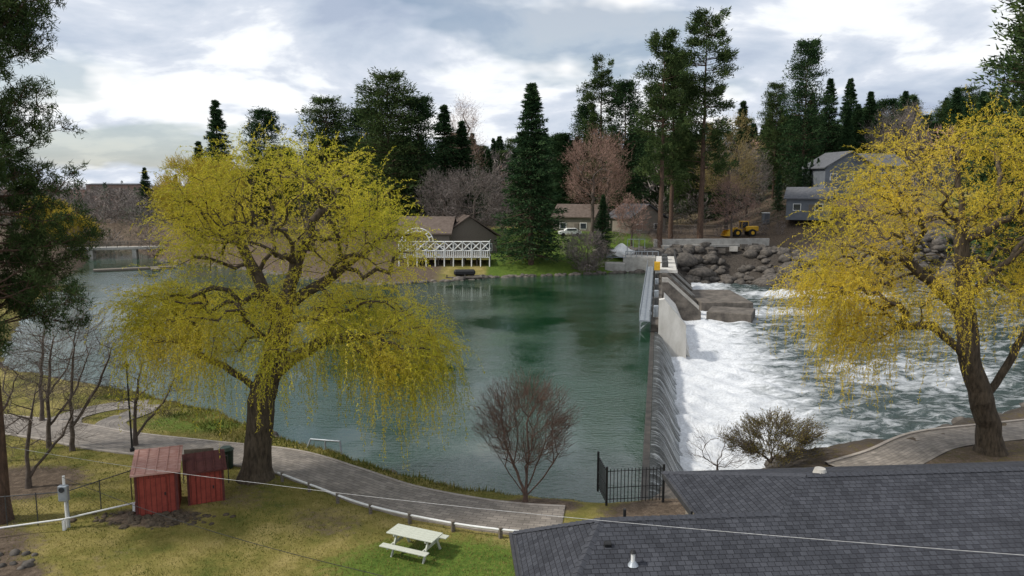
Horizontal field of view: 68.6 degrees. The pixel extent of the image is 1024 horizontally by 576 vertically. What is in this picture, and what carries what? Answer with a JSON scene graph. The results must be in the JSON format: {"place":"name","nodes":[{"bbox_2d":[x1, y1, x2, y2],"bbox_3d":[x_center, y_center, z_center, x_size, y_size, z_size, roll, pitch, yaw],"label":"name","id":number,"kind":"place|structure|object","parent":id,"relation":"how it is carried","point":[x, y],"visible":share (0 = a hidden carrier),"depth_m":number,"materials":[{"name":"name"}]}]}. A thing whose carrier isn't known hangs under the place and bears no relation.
{"place":"outdoors","nodes":[
{"label":"outdoors","id":0,"kind":"place"},
{"bbox_2d":[0,245,653,502],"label":"river","id":1,"kind":"structure","parent":0,"point":[584,339],"depth_m":56.90,"materials":[{"name":"liquid"}]},
{"bbox_2d":[0,181,1023,575],"bbox_3d":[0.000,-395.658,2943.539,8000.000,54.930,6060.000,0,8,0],"label":"ground","id":2,"kind":"structure","parent":0,"point":[46,479],"depth_m":31.26,"materials":[{"name":"plant"}]},
{"bbox_2d":[0,549,37,569],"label":"stone row","id":3,"kind":"object","parent":2,"relation":"on","point":[25,563],"visible":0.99,"depth_m":26.25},
{"bbox_2d":[0,329,51,419],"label":"bare tree","id":4,"kind":"object","parent":2,"relation":"on","point":[9,367],"visible":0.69,"depth_m":36.16,"materials":[{"name":"brown plant"}]},
{"bbox_2d":[0,293,104,420],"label":"bare tree","id":5,"kind":"object","parent":2,"relation":"on","point":[41,417],"visible":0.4,"depth_m":41.83,"materials":[{"name":"brown plant"}]},
{"bbox_2d":[0,0,111,524],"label":"pine tree","id":6,"kind":"object","parent":2,"relation":"on","point":[27,289],"visible":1,"depth_m":28.94,"materials":[{"name":"green plant"}]},
{"bbox_2d":[1,358,110,488],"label":"bare tree","id":7,"kind":"object","parent":2,"relation":"on","point":[29,474],"visible":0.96,"depth_m":32.66,"materials":[{"name":"brown plant"}]},
{"bbox_2d":[0,306,113,448],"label":"bare tree","id":8,"kind":"object","parent":2,"relation":"on","point":[49,423],"visible":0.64,"depth_m":37.48,"materials":[{"name":"brown plant"}]},
{"bbox_2d":[57,476,70,527],"bbox_3d":[-17.180,8.308,28.831,0.360,2.200,0.300,0,8,0],"label":"electric meter post","id":9,"kind":"object","parent":2,"relation":"on","point":[63,493],"visible":0.99,"depth_m":28.73,"materials":[{"name":"metal"}]},
{"bbox_2d":[0,502,135,530],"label":"white rail barrier","id":10,"kind":"object","parent":2,"relation":"on","point":[64,520],"visible":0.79,"depth_m":28.82,"materials":[{"name":"metal"}]},
{"bbox_2d":[38,205,100,256],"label":"willow tree","id":11,"kind":"object","parent":2,"relation":"on","point":[74,228],"visible":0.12,"depth_m":154.07,"materials":[{"name":"yellow plant"}]},
{"bbox_2d":[7,286,133,451],"bbox_3d":[-21.279,3.961,36.988,6.022,8.645,5.500,6,9,36],"label":"bare tree","id":12,"kind":"object","parent":2,"relation":"on","point":[72,444],"visible":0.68,"depth_m":37.20,"materials":[{"name":"brown plant"}]},
{"bbox_2d":[0,454,228,526],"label":"chain link fence","id":13,"kind":"object","parent":2,"relation":"on","point":[35,494],"visible":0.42,"depth_m":29.42,"materials":[{"name":"metal"}]},
{"bbox_2d":[66,240,167,258],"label":"footbridge","id":14,"kind":"object","parent":2,"relation":"on","point":[135,252],"visible":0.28,"depth_m":152.75,"materials":[{"name":"concrete"}]},
{"bbox_2d":[81,337,197,445],"bbox_3d":[-18.465,5.095,37.976,5.561,6.173,5.427,5,9,31],"label":"bare tree","id":15,"kind":"object","parent":2,"relation":"on","point":[135,432],"visible":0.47,"depth_m":37.99,"materials":[{"name":"brown plant"}]},
{"bbox_2d":[133,167,155,218],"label":"spruce tree","id":16,"kind":"object","parent":2,"relation":"on","point":[144,177],"visible":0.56,"depth_m":212.50,"materials":[{"name":"plant"}]},
{"bbox_2d":[70,510,235,529],"bbox_3d":[-14.235,9.195,29.670,6.458,0.337,1.722,0,8,0],"label":"mulch pile","id":17,"kind":"object","parent":2,"relation":"on","point":[151,520],"visible":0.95,"depth_m":29.67,"materials":[{"name":"brown plant"}]},
{"bbox_2d":[130,445,182,515],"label":"red shed","id":18,"kind":"structure","parent":2,"relation":"on","point":[156,491],"depth_m":30.22,"materials":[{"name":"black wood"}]},
{"bbox_2d":[145,477,168,514],"bbox_3d":[-14.243,8.335,30.120,0.775,1.505,0.040,-3,8,-19],"label":"door","id":19,"kind":"structure","parent":18,"relation":"in","point":[157,502],"depth_m":30.10,"materials":[{"name":"wood"}]},
{"bbox_2d":[145,151,229,232],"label":"willow tree","id":20,"kind":"object","parent":2,"relation":"on","point":[166,183],"visible":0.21,"depth_m":149.58,"materials":[{"name":"yellow plant"}]},
{"bbox_2d":[182,449,226,505],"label":"red shed","id":21,"kind":"structure","parent":2,"relation":"on","point":[201,489],"depth_m":31.31,"materials":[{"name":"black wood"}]},
{"bbox_2d":[196,474,215,503],"bbox_3d":[-12.717,8.352,31.223,0.700,1.204,0.040,-3,8,-24],"label":"door","id":22,"kind":"structure","parent":21,"relation":"in","point":[206,493],"depth_m":31.20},
{"bbox_2d":[185,153,255,233],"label":"willow tree","id":23,"kind":"object","parent":2,"relation":"on","point":[242,182],"visible":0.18,"depth_m":147.16,"materials":[{"name":"yellow plant"}]},
{"bbox_2d":[187,100,255,229],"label":"spruce tree","id":24,"kind":"object","parent":2,"relation":"on","point":[216,119],"visible":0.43,"depth_m":154.31,"materials":[{"name":"plant"}]},
{"bbox_2d":[232,106,297,230],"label":"pine tree","id":25,"kind":"object","parent":2,"relation":"on","point":[265,116],"visible":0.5,"depth_m":156.19,"materials":[{"name":"green plant"}]},
{"bbox_2d":[4,400,564,534],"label":"footpath","id":26,"kind":"structure","parent":2,"relation":"on","point":[330,474],"depth_m":33.83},
{"bbox_2d":[84,117,484,484],"bbox_3d":[-9.641,0.909,32.139,14.306,16.435,13.615,-6,10,-39],"label":"willow tree","id":27,"kind":"object","parent":2,"relation":"on","point":[278,359],"visible":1,"depth_m":31.54,"materials":[{"name":"yellow plant"}]},
{"bbox_2d":[286,94,367,224],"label":"pine tree","id":28,"kind":"object","parent":2,"relation":"on","point":[333,125],"visible":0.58,"depth_m":160.64,"materials":[{"name":"green plant"}]},
{"bbox_2d":[332,105,401,224],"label":"evergreen tree","id":29,"kind":"object","parent":2,"relation":"on","point":[356,121],"visible":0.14,"depth_m":163.51,"materials":[{"name":"green plant"}]},
{"bbox_2d":[339,66,437,234],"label":"pine tree","id":30,"kind":"object","parent":2,"relation":"on","point":[381,128],"visible":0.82,"depth_m":143.02,"materials":[{"name":"green plant"}]},
{"bbox_2d":[159,258,632,284],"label":"shore stones","id":31,"kind":"object","parent":2,"relation":"on","point":[458,278],"visible":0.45,"depth_m":121.06,"materials":[{"name":"stone"}]},
{"bbox_2d":[277,472,514,538],"bbox_3d":[-4.631,8.923,30.288,13.699,0.500,1.228,4,8,26],"label":"rail fence","id":32,"kind":"object","parent":2,"relation":"on","point":[410,515],"visible":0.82,"depth_m":29.50,"materials":[{"name":"white paint"}]},
{"bbox_2d":[379,524,448,563],"bbox_3d":[-3.500,9.181,27.030,1.900,0.801,1.710,3,8,24],"label":"picnic table","id":33,"kind":"object","parent":2,"relation":"on","point":[426,536],"visible":1,"depth_m":26.82,"materials":[{"name":"paint"}]},
{"bbox_2d":[382,93,456,215],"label":"pine tree","id":34,"kind":"object","parent":2,"relation":"on","point":[423,106],"visible":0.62,"depth_m":146.69,"materials":[{"name":"green plant"}]},
{"bbox_2d":[398,235,451,254],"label":"walls","id":35,"kind":"structure","parent":2,"relation":"on","point":[443,237],"depth_m":130.40,"materials":[{"name":"brown wood"}]},
{"bbox_2d":[395,216,457,234],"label":"roof","id":36,"kind":"structure","parent":35,"relation":"on","point":[443,224],"depth_m":131.72,"materials":[{"name":"beige"}]},
{"bbox_2d":[411,165,468,216],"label":"bare tree","id":37,"kind":"object","parent":2,"relation":"on","point":[432,207],"visible":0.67,"depth_m":139.38,"materials":[{"name":"brown plant"}]},
{"bbox_2d":[398,228,490,266],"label":"white lattice deck","id":38,"kind":"structure","parent":2,"relation":"on","point":[471,256],"depth_m":124.14,"materials":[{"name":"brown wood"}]},
{"bbox_2d":[422,104,475,224],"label":"spruce tree","id":39,"kind":"object","parent":2,"relation":"on","point":[444,116],"visible":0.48,"depth_m":154.30,"materials":[{"name":"plant"}]},
{"bbox_2d":[440,97,487,199],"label":"budding tree","id":40,"kind":"object","parent":2,"relation":"on","point":[470,131],"visible":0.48,"depth_m":174.78,"materials":[{"name":"brown plant"}]},
{"bbox_2d":[446,120,492,225],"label":"spruce tree","id":41,"kind":"object","parent":2,"relation":"on","point":[461,138],"visible":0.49,"depth_m":156.72,"materials":[{"name":"plant"}]},
{"bbox_2d":[0,133,941,228],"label":"distant bare trees","id":42,"kind":"object","parent":2,"relation":"on","point":[90,199],"visible":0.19,"depth_m":197.78,"materials":[{"name":"plant"}]},
{"bbox_2d":[431,162,511,228],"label":"bare tree","id":43,"kind":"object","parent":2,"relation":"on","point":[485,185],"visible":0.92,"depth_m":135.25,"materials":[{"name":"grey plant"}]},
{"bbox_2d":[452,237,496,254],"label":"walls","id":44,"kind":"structure","parent":2,"relation":"on","point":[494,247],"depth_m":133.43,"materials":[{"name":"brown wood"}]},
{"bbox_2d":[452,217,496,236],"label":"gable","id":45,"kind":"structure","parent":44,"relation":"on","point":[469,227],"depth_m":132.93,"materials":[{"name":"brown wood"}]},
{"bbox_2d":[1,120,966,220],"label":"distant budding trees","id":46,"kind":"object","parent":2,"relation":"on","point":[927,137],"visible":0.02,"depth_m":196.55,"materials":[{"name":"plant"}]},
{"bbox_2d":[38,158,974,257],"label":"distant shrubs","id":47,"kind":"object","parent":2,"relation":"on","point":[612,209],"visible":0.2,"depth_m":165.42,"materials":[{"name":"plant"}]},
{"bbox_2d":[49,153,971,257],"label":"distant bare shrubs","id":48,"kind":"object","parent":2,"relation":"on","point":[260,226],"visible":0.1,"depth_m":166.70,"materials":[{"name":"plant"}]},
{"bbox_2d":[469,366,585,502],"bbox_3d":[0.656,6.130,31.004,4.628,5.797,4.490,-5,9,-35],"label":"bare round tree","id":49,"kind":"object","parent":2,"relation":"on","point":[500,422],"visible":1,"depth_m":30.57,"materials":[{"name":"brown plant"}]},
{"bbox_2d":[486,82,579,264],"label":"spruce tree","id":50,"kind":"object","parent":2,"relation":"on","point":[533,166],"visible":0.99,"depth_m":123.37,"materials":[{"name":"plant"}]},
{"bbox_2d":[553,218,597,230],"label":"walls","id":51,"kind":"structure","parent":2,"relation":"on","point":[570,222],"depth_m":158.59,"materials":[{"name":"beige"}]},
{"bbox_2d":[550,204,602,217],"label":"roof","id":52,"kind":"structure","parent":51,"relation":"on","point":[582,212],"depth_m":159.78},
{"bbox_2d":[315,220,856,253],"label":"garden shrubs","id":53,"kind":"object","parent":2,"relation":"on","point":[694,232],"visible":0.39,"depth_m":146.29,"materials":[{"name":"plant"}]},
{"bbox_2d":[562,103,609,203],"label":"pine tree","id":54,"kind":"object","parent":2,"relation":"on","point":[582,110],"visible":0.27,"depth_m":173.86,"materials":[{"name":"green plant"}]},
{"bbox_2d":[560,226,616,272],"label":"bare shrub","id":55,"kind":"object","parent":2,"relation":"on","point":[590,241],"visible":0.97,"depth_m":124.15,"materials":[{"name":"grey plant"}]},
{"bbox_2d":[559,123,626,235],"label":"budding tree","id":56,"kind":"object","parent":2,"relation":"on","point":[577,148],"visible":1,"depth_m":148.04,"materials":[{"name":"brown plant"}]},
{"bbox_2d":[573,53,624,203],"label":"pine tree","id":57,"kind":"object","parent":2,"relation":"on","point":[601,80],"visible":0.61,"depth_m":166.82,"materials":[{"name":"green plant"}]},
{"bbox_2d":[589,194,616,255],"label":"spruce tree","id":58,"kind":"object","parent":2,"relation":"on","point":[602,224],"visible":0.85,"depth_m":130.16,"materials":[{"name":"plant"}]},
{"bbox_2d":[579,129,633,230],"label":"budding tree","id":59,"kind":"object","parent":2,"relation":"on","point":[606,185],"visible":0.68,"depth_m":155.54,"materials":[{"name":"brown plant"}]},
{"bbox_2d":[595,75,654,210],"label":"pine tree","id":60,"kind":"object","parent":2,"relation":"on","point":[626,91],"visible":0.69,"depth_m":164.83,"materials":[{"name":"green plant"}]},
{"bbox_2d":[238,84,1021,222],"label":"conifer forest","id":61,"kind":"object","parent":2,"relation":"on","point":[954,104],"visible":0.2,"depth_m":190.15,"materials":[{"name":"plant"}]},
{"bbox_2d":[608,189,651,245],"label":"bare tree","id":62,"kind":"object","parent":2,"relation":"on","point":[622,210],"visible":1,"depth_m":137.07,"materials":[{"name":"brown plant"}]},
{"bbox_2d":[597,451,664,505],"bbox_3d":[5.025,8.115,31.831,2.640,1.800,1.890,0,8,0],"label":"iron fence","id":63,"kind":"object","parent":2,"relation":"on","point":[602,482],"visible":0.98,"depth_m":31.11,"materials":[{"name":"metal"}]},
{"bbox_2d":[605,239,658,271],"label":"intake abutment","id":64,"kind":"object","parent":2,"relation":"on","point":[632,262],"visible":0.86,"depth_m":126.93,"materials":[{"name":"concrete"}]},
{"bbox_2d":[609,218,664,233],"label":"walls","id":65,"kind":"structure","parent":2,"relation":"on","point":[614,223],"depth_m":154.74,"materials":[{"name":"beige"}]},
{"bbox_2d":[625,26,695,247],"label":"pine tree","id":66,"kind":"object","parent":2,"relation":"on","point":[654,111],"visible":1,"depth_m":133.51,"materials":[{"name":"green plant"}]},
{"bbox_2d":[640,331,683,499],"bbox_3d":[10.711,8.384,53.016,2.380,2.535,44.000,1,8,11],"label":"dam spillway","id":67,"kind":"object","parent":2,"relation":"on","point":[662,429],"visible":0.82,"depth_m":48.11,"materials":[{"name":"concrete"}]},
{"bbox_2d":[644,55,701,238],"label":"pine tree","id":68,"kind":"object","parent":2,"relation":"on","point":[671,184],"visible":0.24,"depth_m":143.83,"materials":[{"name":"green plant"}]},
{"bbox_2d":[639,251,754,357],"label":"dam gates","id":69,"kind":"object","parent":2,"relation":"on","point":[671,299],"visible":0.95,"depth_m":93.87,"materials":[{"name":"concrete"}]},
{"bbox_2d":[667,5,743,238],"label":"pine tree","id":70,"kind":"object","parent":2,"relation":"on","point":[696,91],"visible":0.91,"depth_m":136.21,"materials":[{"name":"green plant"}]},
{"bbox_2d":[661,244,765,247],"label":"slab","id":71,"kind":"structure","parent":2,"relation":"on","point":[722,245],"depth_m":138.87,"materials":[{"name":"concrete"}]},
{"bbox_2d":[653,238,768,247],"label":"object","id":72,"kind":"structure","parent":71,"relation":"on","point":[717,241],"depth_m":138.89,"materials":[{"name":"concrete"}]},
{"bbox_2d":[682,422,756,469],"bbox_3d":[9.903,7.582,35.634,3.453,2.567,3.108,0,8,0],"label":"riverside shrub","id":73,"kind":"object","parent":2,"relation":"on","point":[717,466],"visible":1,"depth_m":35.73,"materials":[{"name":"brown plant"}]},
{"bbox_2d":[691,110,763,229],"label":"budding tree","id":74,"kind":"object","parent":2,"relation":"on","point":[740,148],"visible":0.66,"depth_m":155.50,"materials":[{"name":"brown plant"}]},
{"bbox_2d":[708,171,760,238],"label":"bare tree","id":75,"kind":"object","parent":2,"relation":"on","point":[725,186],"visible":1,"depth_m":143.11,"materials":[{"name":"brown plant"}]},
{"bbox_2d":[711,101,764,209],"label":"spruce tree","id":76,"kind":"object","parent":2,"relation":"on","point":[743,106],"visible":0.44,"depth_m":181.89,"materials":[{"name":"plant"}]},
{"bbox_2d":[721,221,758,236],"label":"wheel loader","id":77,"kind":"object","parent":2,"relation":"on","point":[750,230],"visible":0.94,"depth_m":148.02,"materials":[{"name":"metal"}]},
{"bbox_2d":[720,144,773,220],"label":"bare tree","id":78,"kind":"object","parent":2,"relation":"on","point":[760,184],"visible":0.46,"depth_m":164.75,"materials":[{"name":"brown plant"}]},
{"bbox_2d":[718,406,828,468],"bbox_3d":[12.698,7.394,36.570,5.426,3.138,4.292,0,8,0],"label":"riverside shrub","id":79,"kind":"object","parent":2,"relation":"on","point":[754,428],"visible":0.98,"depth_m":36.17,"materials":[{"name":"green plant"}]},
{"bbox_2d":[753,81,795,198],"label":"pine tree","id":80,"kind":"object","parent":2,"relation":"on","point":[772,109],"visible":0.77,"depth_m":175.95,"materials":[{"name":"green plant"}]},
{"bbox_2d":[770,170,785,211],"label":"arborvitae tree","id":81,"kind":"object","parent":2,"relation":"on","point":[778,197],"visible":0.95,"depth_m":160.43,"materials":[{"name":"plant"}]},
{"bbox_2d":[773,36,838,179],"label":"pine tree","id":82,"kind":"object","parent":2,"relation":"on","point":[802,69],"visible":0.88,"depth_m":168.89,"materials":[{"name":"green plant"}]},
{"bbox_2d":[784,187,835,219],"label":"garage","id":83,"kind":"structure","parent":2,"relation":"on","point":[800,199],"depth_m":147.24,"materials":[{"name":"grey"}]},
{"bbox_2d":[628,225,1004,290],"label":"bank rocks","id":84,"kind":"object","parent":2,"relation":"on","point":[686,258],"visible":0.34,"depth_m":133.21,"materials":[{"name":"stone"}]},
{"bbox_2d":[806,78,842,154],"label":"spruce tree","id":85,"kind":"object","parent":2,"relation":"on","point":[831,124],"visible":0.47,"depth_m":179.23,"materials":[{"name":"plant"}]},
{"bbox_2d":[644,402,1023,499],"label":"riverbank rocks","id":86,"kind":"object","parent":2,"relation":"on","point":[669,494],"visible":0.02,"depth_m":38.19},
{"bbox_2d":[803,168,873,200],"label":"walls","id":87,"kind":"structure","parent":2,"relation":"on","point":[822,175],"depth_m":155.00,"materials":[{"name":"grey"}]},
{"bbox_2d":[802,151,875,168],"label":"roof","id":88,"kind":"structure","parent":87,"relation":"on","point":[828,159],"depth_m":156.50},
{"bbox_2d":[826,153,872,168],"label":"gable","id":89,"kind":"structure","parent":87,"relation":"on","point":[843,160],"depth_m":154.42,"materials":[{"name":"grey"}]},
{"bbox_2d":[836,77,863,151],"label":"spruce tree","id":90,"kind":"object","parent":2,"relation":"on","point":[850,94],"visible":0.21,"depth_m":199.62,"materials":[{"name":"plant"}]},
{"bbox_2d":[861,91,879,144],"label":"spruce tree","id":91,"kind":"object","parent":2,"relation":"on","point":[869,109],"visible":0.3,"depth_m":202.74,"materials":[{"name":"plant"}]},
{"bbox_2d":[756,84,1023,456],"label":"willow tree","id":92,"kind":"object","parent":2,"relation":"on","point":[961,302],"visible":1,"depth_m":35.67,"materials":[{"name":"yellow plant"}]},
{"bbox_2d":[858,108,931,165],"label":"bare tree","id":93,"kind":"object","parent":2,"relation":"on","point":[883,130],"visible":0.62,"depth_m":171.69,"materials":[{"name":"brown plant"}]},
{"bbox_2d":[873,100,933,169],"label":"bare tree","id":94,"kind":"object","parent":2,"relation":"on","point":[910,118],"visible":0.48,"depth_m":177.39,"materials":[{"name":"brown plant"}]},
{"bbox_2d":[824,419,1023,466],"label":"footpath","id":95,"kind":"structure","parent":2,"relation":"on","point":[931,444],"depth_m":38.19,"materials":[{"name":"concrete"}]},
{"bbox_2d":[936,0,1023,296],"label":"pine tree","id":96,"kind":"object","parent":2,"relation":"on","point":[1016,65],"visible":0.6,"depth_m":99.02,"materials":[{"name":"green plant"}]},
{"bbox_2d":[946,0,1023,296],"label":"pine tree","id":97,"kind":"object","parent":2,"relation":"on","point":[984,171],"visible":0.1,"depth_m":107.35,"materials":[{"name":"green plant"}]},
{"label":"main walls","id":98,"kind":"object","parent":2,"relation":"on","visible":0},
{"bbox_2d":[581,470,1023,575],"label":"roof front","id":99,"kind":"structure","parent":98,"relation":"on","point":[980,512],"depth_m":19.33,"materials":[{"name":"stone"}]},
{"bbox_2d":[515,522,594,575],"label":"roof","id":100,"kind":"structure","parent":99,"relation":"attached to","point":[557,551],"depth_m":19.67,"materials":[{"name":"stone"}]},
{"bbox_2d":[512,518,598,533],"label":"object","id":101,"kind":"object","parent":100,"relation":"on","point":[555,526],"visible":0.98,"depth_m":20.69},
{"bbox_2d":[572,517,603,575],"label":"hip cap","id":102,"kind":"object","parent":100,"relation":"on","point":[583,559],"visible":1,"depth_m":18.72,"materials":[{"name":"grey"}]},
{"bbox_2d":[601,511,780,521],"bbox_3d":[4.739,6.021,19.863,4.834,0.090,0.260,-1,8,-4],"label":"ridge cap","id":103,"kind":"object","parent":99,"relation":"on","point":[691,516],"visible":0.99,"depth_m":19.80,"materials":[{"name":"grey"}]},
{"bbox_2d":[662,471,805,476],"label":"roof ridge","id":104,"kind":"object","parent":99,"relation":"on","point":[740,473],"visible":1,"depth_m":22.76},
{"bbox_2d":[666,474,803,513],"bbox_3d":[5.876,5.802,22.075,4.526,1.067,2.475,6,10,40],"label":"roof hip","id":105,"kind":"object","parent":99,"relation":"on","point":[707,494],"visible":0.8,"depth_m":21.73,"materials":[{"name":"grey"}]},
{"bbox_2d":[686,461,1023,473],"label":"roof back","id":106,"kind":"structure","parent":99,"relation":"on","point":[911,467],"depth_m":23.79,"materials":[{"name":"stone"}]},
{"bbox_2d":[804,467,1023,476],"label":"ridge cap","id":107,"kind":"object","parent":99,"relation":"on","point":[912,472],"visible":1,"depth_m":21.67,"materials":[{"name":"grey"}]},
{"bbox_2d":[0,0,1023,189],"label":"sky","id":108,"kind":"structure","parent":0,"point":[142,78],"materials":[{"name":"white"}]},
{"bbox_2d":[6,446,1018,554],"bbox_3d":[-5.492,5.435,22.787,40.567,3.437,1.193,4,8,26],"label":"overhead cable","id":109,"kind":"object","parent":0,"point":[570,517],"visible":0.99,"depth_m":19.03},
{"bbox_2d":[671,281,1023,470],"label":"river rapids","id":110,"kind":"structure","parent":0,"point":[725,372],"depth_m":64.22,"materials":[{"name":"liquid"}]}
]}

